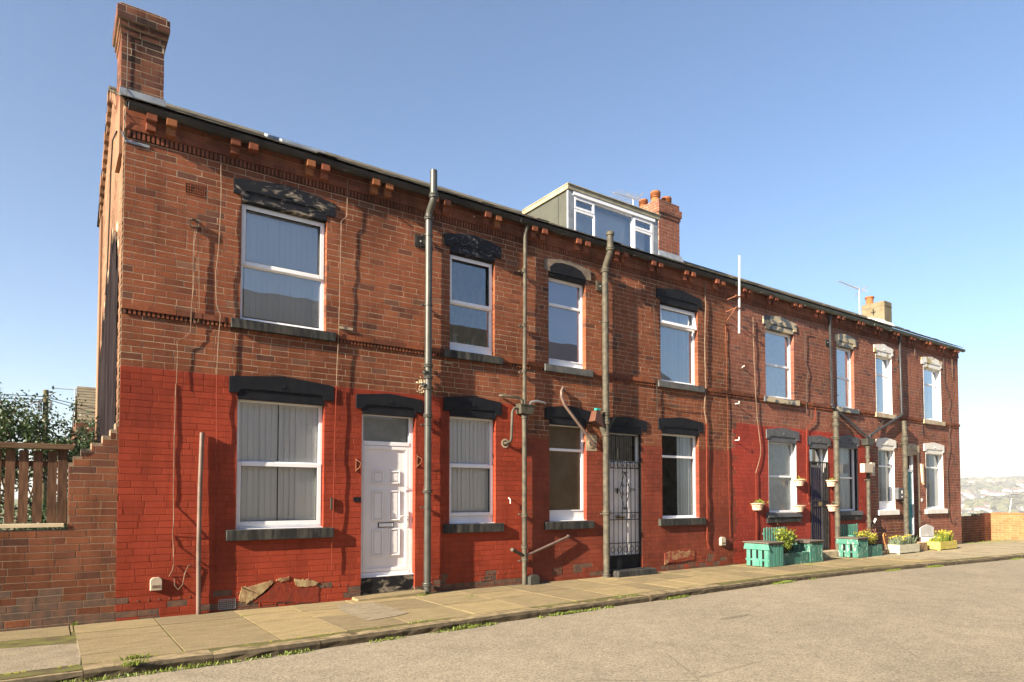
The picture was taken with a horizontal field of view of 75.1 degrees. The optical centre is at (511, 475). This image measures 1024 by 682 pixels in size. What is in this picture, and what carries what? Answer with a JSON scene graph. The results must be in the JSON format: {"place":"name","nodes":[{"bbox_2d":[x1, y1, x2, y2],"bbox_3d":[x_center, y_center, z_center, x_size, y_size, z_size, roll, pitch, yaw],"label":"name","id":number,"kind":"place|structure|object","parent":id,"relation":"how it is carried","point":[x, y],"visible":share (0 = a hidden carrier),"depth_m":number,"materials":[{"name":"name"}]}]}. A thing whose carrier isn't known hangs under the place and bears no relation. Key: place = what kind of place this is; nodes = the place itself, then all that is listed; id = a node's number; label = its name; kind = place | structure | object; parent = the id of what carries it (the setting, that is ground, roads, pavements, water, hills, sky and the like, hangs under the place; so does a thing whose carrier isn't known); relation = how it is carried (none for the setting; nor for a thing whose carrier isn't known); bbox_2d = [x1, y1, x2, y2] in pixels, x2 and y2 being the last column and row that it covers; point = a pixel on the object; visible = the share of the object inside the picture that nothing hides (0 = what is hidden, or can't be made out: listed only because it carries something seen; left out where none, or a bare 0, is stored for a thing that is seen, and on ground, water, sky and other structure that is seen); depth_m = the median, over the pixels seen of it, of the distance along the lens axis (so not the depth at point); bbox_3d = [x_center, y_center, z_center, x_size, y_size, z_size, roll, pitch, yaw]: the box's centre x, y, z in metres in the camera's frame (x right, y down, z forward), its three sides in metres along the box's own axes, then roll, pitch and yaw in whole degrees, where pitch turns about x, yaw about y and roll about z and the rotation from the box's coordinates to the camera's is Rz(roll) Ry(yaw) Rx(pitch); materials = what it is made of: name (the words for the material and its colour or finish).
{"place":"outdoors","nodes":[
{"label":"outdoors","id":0,"kind":"place"},
{"bbox_2d":[453,334,456,342],"bbox_3d":[-0.946,-2.251,11.049,0.074,0.185,0.068,1,-2,-35],"label":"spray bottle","id":1,"kind":"object","parent":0,"point":[454,338],"visible":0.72,"depth_m":11.03,"materials":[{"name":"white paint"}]},
{"bbox_2d":[0,539,1023,679],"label":"pavement","id":2,"kind":"structure","parent":0,"point":[104,642],"depth_m":8.72,"materials":[{"name":"grey concrete"}]},
{"bbox_2d":[196,432,203,614],"bbox_3d":[-3.970,0.610,8.474,0.076,2.311,0.065,1,-2,-35],"label":"metal pole","id":3,"kind":"object","parent":2,"relation":"on","point":[199,526],"visible":1,"depth_m":8.45,"materials":[{"name":"grey metal"}]},
{"bbox_2d":[0,602,407,673],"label":"asphalt patch","id":4,"kind":"object","parent":2,"relation":"on","point":[20,659],"visible":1,"depth_m":6.36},
{"bbox_2d":[3,553,1020,674],"bbox_3d":[5.067,1.893,12.270,24.977,0.007,0.748,1,-2,-34],"label":"moss","id":5,"kind":"object","parent":2,"relation":"on","point":[315,635],"visible":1,"depth_m":6.84,"materials":[{"name":"green plant"}]},
{"bbox_2d":[742,540,785,566],"bbox_3d":[5.473,1.697,14.464,0.630,0.517,0.640,1,-2,-35],"label":"picket box","id":6,"kind":"object","parent":2,"relation":"on","point":[764,553],"visible":1,"depth_m":14.27,"materials":[{"name":"green paint"}]},
{"bbox_2d":[762,527,794,549],"bbox_3d":[6.158,1.596,15.346,0.920,0.809,0.290,1,-2,-35],"label":"lattice panel","id":7,"kind":"object","parent":2,"relation":"on","point":[771,533],"visible":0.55,"depth_m":15.38,"materials":[{"name":"green paint"}]},
{"bbox_2d":[783,551,808,564],"bbox_3d":[6.206,1.856,14.937,1.100,0.261,0.300,1,-2,-35],"label":"trough planter","id":8,"kind":"object","parent":2,"relation":"on","point":[795,557],"visible":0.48,"depth_m":14.86,"materials":[{"name":"paint"}]},
{"bbox_2d":[773,524,796,552],"bbox_3d":[6.129,1.426,14.908,0.849,0.706,0.397,1,-2,-20],"label":"leafy bush","id":9,"kind":"object","parent":8,"relation":"on","point":[782,536],"visible":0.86,"depth_m":14.80,"materials":[{"name":"green plant"}]},
{"bbox_2d":[790,539,824,561],"bbox_3d":[6.834,1.747,15.491,0.620,0.487,0.580,1,-2,-35],"label":"picket box","id":10,"kind":"object","parent":2,"relation":"on","point":[814,547],"visible":0.8,"depth_m":15.30,"materials":[{"name":"paint"}]},
{"bbox_2d":[841,524,857,536],"bbox_3d":[8.844,1.662,17.228,0.920,0.805,0.290,1,-2,-35],"label":"lattice panel","id":11,"kind":"object","parent":2,"relation":"on","point":[854,527],"visible":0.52,"depth_m":17.33,"materials":[{"name":"green paint"}]},
{"bbox_2d":[835,536,869,557],"bbox_3d":[8.482,1.785,16.597,0.590,0.487,0.580,1,-2,-35],"label":"picket box","id":12,"kind":"object","parent":2,"relation":"on","point":[853,546],"visible":1,"depth_m":16.43,"materials":[{"name":"paint"}]},
{"bbox_2d":[868,544,881,556],"bbox_3d":[9.066,1.912,16.954,0.780,0.286,0.320,1,-2,-35],"label":"trough planter","id":13,"kind":"object","parent":2,"relation":"on","point":[875,550],"visible":0.61,"depth_m":16.84,"materials":[{"name":"green wood"}]},
{"bbox_2d":[855,528,877,545],"bbox_3d":[8.970,1.572,16.808,0.689,0.464,0.386,0,-2,-10],"label":"leafy bush","id":14,"kind":"object","parent":13,"relation":"on","point":[871,539],"visible":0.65,"depth_m":16.82,"materials":[{"name":"yellow plant"}]},
{"bbox_2d":[863,527,877,544],"bbox_3d":[9.286,1.554,17.169,0.661,0.566,0.294,1,-2,-35],"label":"leafy bush","id":15,"kind":"object","parent":13,"relation":"on","point":[871,532],"visible":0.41,"depth_m":17.14,"materials":[{"name":"red plant"}]},
{"bbox_2d":[885,543,919,553],"bbox_3d":[10.479,1.964,17.882,1.120,0.246,0.380,1,-2,-35],"label":"box planter","id":16,"kind":"object","parent":2,"relation":"on","point":[905,548],"visible":0.84,"depth_m":17.62,"materials":[{"name":"wood"}]},
{"bbox_2d":[888,534,917,544],"bbox_3d":[10.481,1.736,17.904,1.133,0.304,0.483,1,-2,-35],"label":"daffodil clump","id":17,"kind":"object","parent":16,"relation":"on","point":[904,540],"visible":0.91,"depth_m":17.71,"materials":[{"name":"green plant"}]},
{"bbox_2d":[914,542,927,550],"bbox_3d":[11.317,1.995,18.628,0.650,0.236,0.280,1,-2,-35],"label":"box planter","id":18,"kind":"object","parent":2,"relation":"on","point":[923,546],"visible":0.39,"depth_m":18.59,"materials":[{"name":"wood"}]},
{"bbox_2d":[920,524,933,541],"bbox_3d":[12.424,1.804,19.686,0.870,0.690,0.330,1,-2,-35],"label":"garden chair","id":19,"kind":"object","parent":2,"relation":"on","point":[926,530],"visible":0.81,"depth_m":19.73,"materials":[{"name":"white plastic"}]},
{"bbox_2d":[925,540,956,550],"bbox_3d":[12.315,2.006,19.120,1.090,0.246,0.400,1,-2,-35],"label":"box planter","id":20,"kind":"object","parent":2,"relation":"on","point":[939,546],"visible":0.77,"depth_m":18.85,"materials":[{"name":"wood"}]},
{"bbox_2d":[927,537,946,541],"bbox_3d":[12.076,1.835,18.997,0.567,0.179,0.580,1,-2,-35],"label":"flower clump","id":21,"kind":"object","parent":20,"relation":"on","point":[935,539],"visible":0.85,"depth_m":18.92,"materials":[{"name":"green plant"}]},
{"bbox_2d":[934,529,953,540],"bbox_3d":[12.499,1.748,19.278,0.690,0.373,0.433,1,-2,-35],"label":"flower clump","id":22,"kind":"object","parent":20,"relation":"on","point":[948,536],"visible":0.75,"depth_m":19.21,"materials":[{"name":"yellow plant"}]},
{"bbox_2d":[0,482,1023,529],"bbox_3d":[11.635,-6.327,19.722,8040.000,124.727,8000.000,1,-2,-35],"label":"ground","id":23,"kind":"structure","parent":0,"point":[979,494],"depth_m":1305.30,"materials":[{"name":"green plant"}]},
{"bbox_2d":[0,517,9,529],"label":"garden bush","id":24,"kind":"object","parent":23,"relation":"on","point":[1,519],"visible":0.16,"depth_m":8.31,"materials":[{"name":"green plant"}]},
{"bbox_2d":[0,487,67,529],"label":"garden bush","id":25,"kind":"object","parent":23,"relation":"on","point":[44,513],"visible":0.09,"depth_m":8.80,"materials":[{"name":"green plant"}]},
{"bbox_2d":[0,382,79,529],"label":"garden bush","id":26,"kind":"object","parent":23,"relation":"on","point":[7,422],"visible":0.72,"depth_m":9.95,"materials":[{"name":"green plant"}]},
{"bbox_2d":[37,390,51,528],"bbox_3d":[-12.248,0.000,17.404,0.320,4.480,0.185,1,-2,-35],"label":"utility pole","id":27,"kind":"object","parent":23,"relation":"on","point":[44,484],"visible":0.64,"depth_m":17.41,"materials":[{"name":"brown wood"}]},
{"bbox_2d":[0,392,98,510],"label":"garden bush","id":28,"kind":"object","parent":23,"relation":"on","point":[72,432],"visible":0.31,"depth_m":10.38,"materials":[{"name":"green plant"}]},
{"bbox_2d":[0,423,118,631],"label":"garden wall","id":29,"kind":"structure","parent":23,"relation":"on","point":[56,577],"depth_m":7.74,"materials":[{"name":"brick"}]},
{"bbox_2d":[0,442,74,527],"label":"timber fence","id":30,"kind":"object","parent":29,"relation":"on","point":[55,482],"visible":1,"depth_m":7.57,"materials":[{"name":"brown wood"}]},
{"bbox_2d":[68,410,94,455],"bbox_3d":[-8.162,0.064,13.930,3.839,3.174,2.543,-1,-2,33],"label":"garden bush","id":31,"kind":"object","parent":23,"relation":"on","point":[84,444],"visible":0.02,"depth_m":13.65,"materials":[{"name":"green plant"}]},
{"bbox_2d":[72,386,95,446],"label":"distant house","id":32,"kind":"structure","parent":23,"relation":"on","point":[88,394],"depth_m":25.50,"materials":[{"name":"brick"}]},
{"bbox_2d":[54,388,76,417],"bbox_3d":[-16.440,-2.677,24.584,0.750,1.120,0.202,1,-2,-35],"label":"tv aerial","id":33,"kind":"object","parent":32,"relation":"attached to","point":[75,395],"visible":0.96,"depth_m":24.71,"materials":[{"name":"metal"}]},
{"bbox_2d":[95,2,521,620],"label":"terraced house","id":34,"kind":"structure","parent":23,"relation":"on","point":[273,320],"depth_m":9.35,"materials":[{"name":"brick"}]},
{"bbox_2d":[235,399,321,528],"bbox_3d":[-3.193,-0.147,9.218,1.219,1.767,0.142,1,-2,-35],"label":"window","id":35,"kind":"structure","parent":34,"relation":"in","point":[299,464],"depth_m":9.24,"materials":[{"name":"plastic"}]},
{"bbox_2d":[240,203,324,330],"bbox_3d":[-3.192,-2.862,9.312,1.182,1.612,0.143,1,-2,-35],"label":"window","id":36,"kind":"structure","parent":34,"relation":"in","point":[282,255],"depth_m":9.35,"materials":[{"name":"glass"}]},
{"bbox_2d":[362,445,408,572],"bbox_3d":[-1.907,0.503,10.100,0.754,1.895,0.115,1,-2,-35],"label":"door","id":37,"kind":"structure","parent":34,"relation":"in","point":[385,514],"depth_m":10.10,"materials":[{"name":"plastic"}]},
{"bbox_2d":[449,254,491,354],"bbox_3d":[-0.695,-2.798,11.054,0.872,1.602,0.130,1,-2,-35],"label":"window","id":38,"kind":"structure","parent":34,"relation":"in","point":[453,346],"depth_m":11.12,"materials":[{"name":"plastic"}]},
{"bbox_2d":[449,416,494,523],"bbox_3d":[-0.690,-0.087,10.970,0.892,1.767,0.139,1,-2,-35],"label":"window","id":39,"kind":"structure","parent":34,"relation":"in","point":[471,439],"depth_m":11.03,"materials":[{"name":"plastic"}]},
{"bbox_2d":[406,182,739,584],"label":"terraced house","id":40,"kind":"structure","parent":23,"relation":"on","point":[621,318],"depth_m":12.89,"materials":[{"name":"brick"}]},
{"bbox_2d":[548,278,582,368],"bbox_3d":[0.962,-2.763,12.217,0.882,1.612,0.133,1,-2,-35],"label":"window","id":41,"kind":"structure","parent":40,"relation":"in","point":[565,301],"depth_m":12.31,"materials":[{"name":"glass"}]},
{"bbox_2d":[549,424,584,520],"bbox_3d":[0.971,-0.055,12.129,0.882,1.772,0.130,1,-2,-35],"label":"window","id":42,"kind":"structure","parent":40,"relation":"in","point":[562,508],"depth_m":12.20,"materials":[{"name":"plastic"}]},
{"bbox_2d":[574,196,652,255],"bbox_3d":[2.005,-4.936,13.425,2.180,0.773,0.230,1,-2,-35],"label":"dormer window","id":43,"kind":"structure","parent":40,"relation":"in","point":[587,220],"depth_m":13.53,"materials":[{"name":"glass"}]},
{"bbox_2d":[610,465,636,553],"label":"security gate","id":44,"kind":"structure","parent":40,"relation":"in","point":[631,503],"depth_m":12.95,"materials":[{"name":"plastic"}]},
{"bbox_2d":[610,190,639,204],"bbox_3d":[2.671,-6.200,15.712,0.444,1.557,1.504,-1,-2,30],"label":"tv aerial","id":45,"kind":"object","parent":40,"relation":"attached to","point":[633,199],"visible":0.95,"depth_m":15.92,"materials":[{"name":"metal"}]},
{"bbox_2d":[660,304,696,384],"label":"window","id":46,"kind":"structure","parent":40,"relation":"in","point":[677,340],"depth_m":14.08,"materials":[{"name":"glass"}]},
{"bbox_2d":[662,433,698,517],"bbox_3d":[3.434,0.018,13.893,1.142,1.757,0.192,1,-2,-35],"label":"window","id":47,"kind":"structure","parent":40,"relation":"in","point":[686,445],"depth_m":14.14,"materials":[{"name":"plastic"}]},
{"bbox_2d":[726,255,740,333],"bbox_3d":[4.897,-3.979,14.741,0.182,1.731,0.286,1,-2,-35],"label":"mast pole","id":48,"kind":"object","parent":40,"relation":"attached to","point":[738,296],"visible":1,"depth_m":14.66,"materials":[{"name":"silver metal"}]},
{"bbox_2d":[609,261,876,564],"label":"terraced house","id":49,"kind":"structure","parent":23,"relation":"on","point":[799,386],"depth_m":16.31,"materials":[{"name":"brick"}]},
{"bbox_2d":[751,499,767,509],"bbox_3d":[5.603,0.661,15.131,0.504,0.263,0.264,1,-2,-35],"label":"wall basket","id":50,"kind":"object","parent":49,"relation":"attached to","point":[759,505],"depth_m":15.10,"materials":[{"name":"plastic"}]},
{"bbox_2d":[765,330,790,398],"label":"window","id":51,"kind":"structure","parent":49,"relation":"in","point":[777,345],"depth_m":16.13,"materials":[{"name":"glass"}]},
{"bbox_2d":[768,442,793,512],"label":"window","id":52,"kind":"structure","parent":49,"relation":"in","point":[780,454],"depth_m":16.07,"materials":[{"name":"glass"}]},
{"bbox_2d":[792,476,806,485],"bbox_3d":[6.983,0.132,16.119,0.472,0.248,0.270,1,-2,-35],"label":"wall basket","id":53,"kind":"object","parent":49,"relation":"attached to","point":[798,482],"depth_m":16.07,"materials":[{"name":"plastic"}]},
{"bbox_2d":[792,503,808,511],"bbox_3d":[6.998,0.767,16.058,0.432,0.234,0.275,1,-2,-35],"label":"wall basket","id":54,"kind":"object","parent":49,"relation":"attached to","point":[798,508],"depth_m":16.03,"materials":[{"name":"plastic"}]},
{"bbox_2d":[811,467,820,539],"bbox_3d":[7.604,0.827,16.863,0.700,2.050,0.050,1,-2,-35],"label":"door","id":55,"kind":"structure","parent":49,"relation":"in","point":[811,467],"depth_m":16.92,"materials":[{"name":"black metal"}]},
{"bbox_2d":[826,474,838,486],"bbox_3d":[8.197,0.127,16.953,0.427,0.315,0.272,1,-2,-35],"label":"wall basket","id":56,"kind":"object","parent":49,"relation":"attached to","point":[831,482],"depth_m":16.91,"materials":[{"name":"plastic"}]},
{"bbox_2d":[827,502,838,510],"bbox_3d":[8.198,0.788,16.974,0.316,0.255,0.438,-2,-3,40],"label":"wall basket","id":57,"kind":"object","parent":49,"relation":"attached to","point":[831,507],"depth_m":16.89,"materials":[{"name":"plastic"}]},
{"bbox_2d":[836,347,850,407],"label":"window","id":58,"kind":"structure","parent":49,"relation":"in","point":[843,355],"depth_m":17.85,"materials":[{"name":"glass"}]},
{"bbox_2d":[839,448,854,510],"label":"window","id":59,"kind":"structure","parent":49,"relation":"in","point":[844,453],"depth_m":17.83,"materials":[{"name":"glass"}]},
{"bbox_2d":[797,295,965,550],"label":"terraced house","id":60,"kind":"structure","parent":23,"relation":"on","point":[914,424],"depth_m":19.83,"materials":[{"name":"brick"}]},
{"bbox_2d":[836,280,867,313],"bbox_3d":[11.220,-5.813,22.204,1.719,1.426,0.461,1,-2,-35],"label":"tv aerial","id":61,"kind":"object","parent":60,"relation":"attached to","point":[859,290],"visible":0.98,"depth_m":22.57,"materials":[{"name":"metal"}]},
{"bbox_2d":[876,356,888,413],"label":"window","id":62,"kind":"structure","parent":60,"relation":"in","point":[883,362],"depth_m":19.09,"materials":[{"name":"plastic"}]},
{"bbox_2d":[878,450,893,509],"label":"window","id":63,"kind":"structure","parent":60,"relation":"in","point":[884,504],"depth_m":19.02,"materials":[{"name":"plastic"}]},
{"bbox_2d":[908,472,912,533],"bbox_3d":[11.629,0.817,19.652,0.666,1.840,0.048,1,-2,-35],"label":"door","id":64,"kind":"structure","parent":60,"relation":"in","point":[909,473],"depth_m":19.75,"materials":[{"name":"teal wood"}]},
{"bbox_2d":[923,368,937,420],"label":"window","id":65,"kind":"structure","parent":60,"relation":"in","point":[930,376],"depth_m":20.71,"materials":[{"name":"plastic"}]},
{"bbox_2d":[926,454,942,508],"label":"window","id":66,"kind":"structure","parent":60,"relation":"in","point":[934,477],"depth_m":20.79,"materials":[{"name":"plastic"}]},
{"bbox_2d":[963,491,973,495],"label":"distant building","id":67,"kind":"structure","parent":23,"relation":"on","point":[965,493],"depth_m":1718.22,"materials":[{"name":"white"}]},
{"bbox_2d":[966,493,976,497],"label":"distant building","id":68,"kind":"structure","parent":23,"relation":"on","point":[972,495],"depth_m":1619.26,"materials":[{"name":"white"}]},
{"bbox_2d":[974,506,988,510],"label":"distant building","id":69,"kind":"structure","parent":23,"relation":"on","point":[985,508],"depth_m":1312.21,"materials":[{"name":"white"}]},
{"bbox_2d":[981,489,990,493],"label":"distant building","id":70,"kind":"structure","parent":23,"relation":"on","point":[983,491],"depth_m":1783.82,"materials":[{"name":"white"}]},
{"bbox_2d":[960,475,1023,515],"bbox_3d":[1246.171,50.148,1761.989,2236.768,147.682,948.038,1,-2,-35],"label":"woodland","id":71,"kind":"object","parent":23,"relation":"on","point":[1001,503],"visible":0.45,"depth_m":1454.42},
{"bbox_2d":[961,512,1023,542],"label":"boundary wall","id":72,"kind":"structure","parent":23,"relation":"on","point":[984,527],"depth_m":23.73,"materials":[{"name":"brick"}]},
{"bbox_2d":[993,492,1001,495],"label":"distant building","id":73,"kind":"structure","parent":23,"relation":"on","point":[997,493],"depth_m":1663.08,"materials":[{"name":"white"}]},
{"bbox_2d":[1002,488,1012,491],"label":"distant building","id":74,"kind":"structure","parent":23,"relation":"on","point":[1006,490],"depth_m":1767.16,"materials":[{"name":"white"}]},
{"bbox_2d":[1009,489,1017,512],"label":"floodlight mast","id":75,"kind":"object","parent":23,"relation":"on","point":[1012,499],"visible":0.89,"depth_m":495.43,"materials":[{"name":"white metal"}]},
{"bbox_2d":[1013,488,1023,492],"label":"distant building","id":76,"kind":"structure","parent":23,"relation":"on","point":[1018,490],"depth_m":1761.36,"materials":[{"name":"white"}]},
{"bbox_2d":[1017,505,1023,509],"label":"distant building","id":77,"kind":"structure","parent":23,"relation":"on","point":[1019,507],"depth_m":1296.56,"materials":[{"name":"white"}]},
{"bbox_2d":[0,0,1023,497],"label":"sky","id":78,"kind":"structure","parent":0,"point":[877,144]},
{"bbox_2d":[83,558,1023,681],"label":"road","id":79,"kind":"structure","parent":0,"point":[959,623],"depth_m":7.15,"materials":[{"name":"grey asphalt"}]},
{"bbox_2d":[0,554,1023,681],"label":"kerb","id":80,"kind":"structure","parent":79,"relation":"on","point":[110,668],"depth_m":7.49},
{"bbox_2d":[8,539,1022,681],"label":"grass","id":81,"kind":"structure","parent":79,"relation":"on","point":[126,664],"depth_m":6.67,"materials":[{"name":"green plant"}]},
{"bbox_2d":[721,614,749,618],"bbox_3d":[2.944,1.857,8.761,0.627,0.001,0.101,1,-2,-35],"label":"road stain","id":82,"kind":"object","parent":79,"relation":"on","point":[735,616],"visible":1,"depth_m":8.76,"materials":[{"name":"grey asphalt"}]}
]}

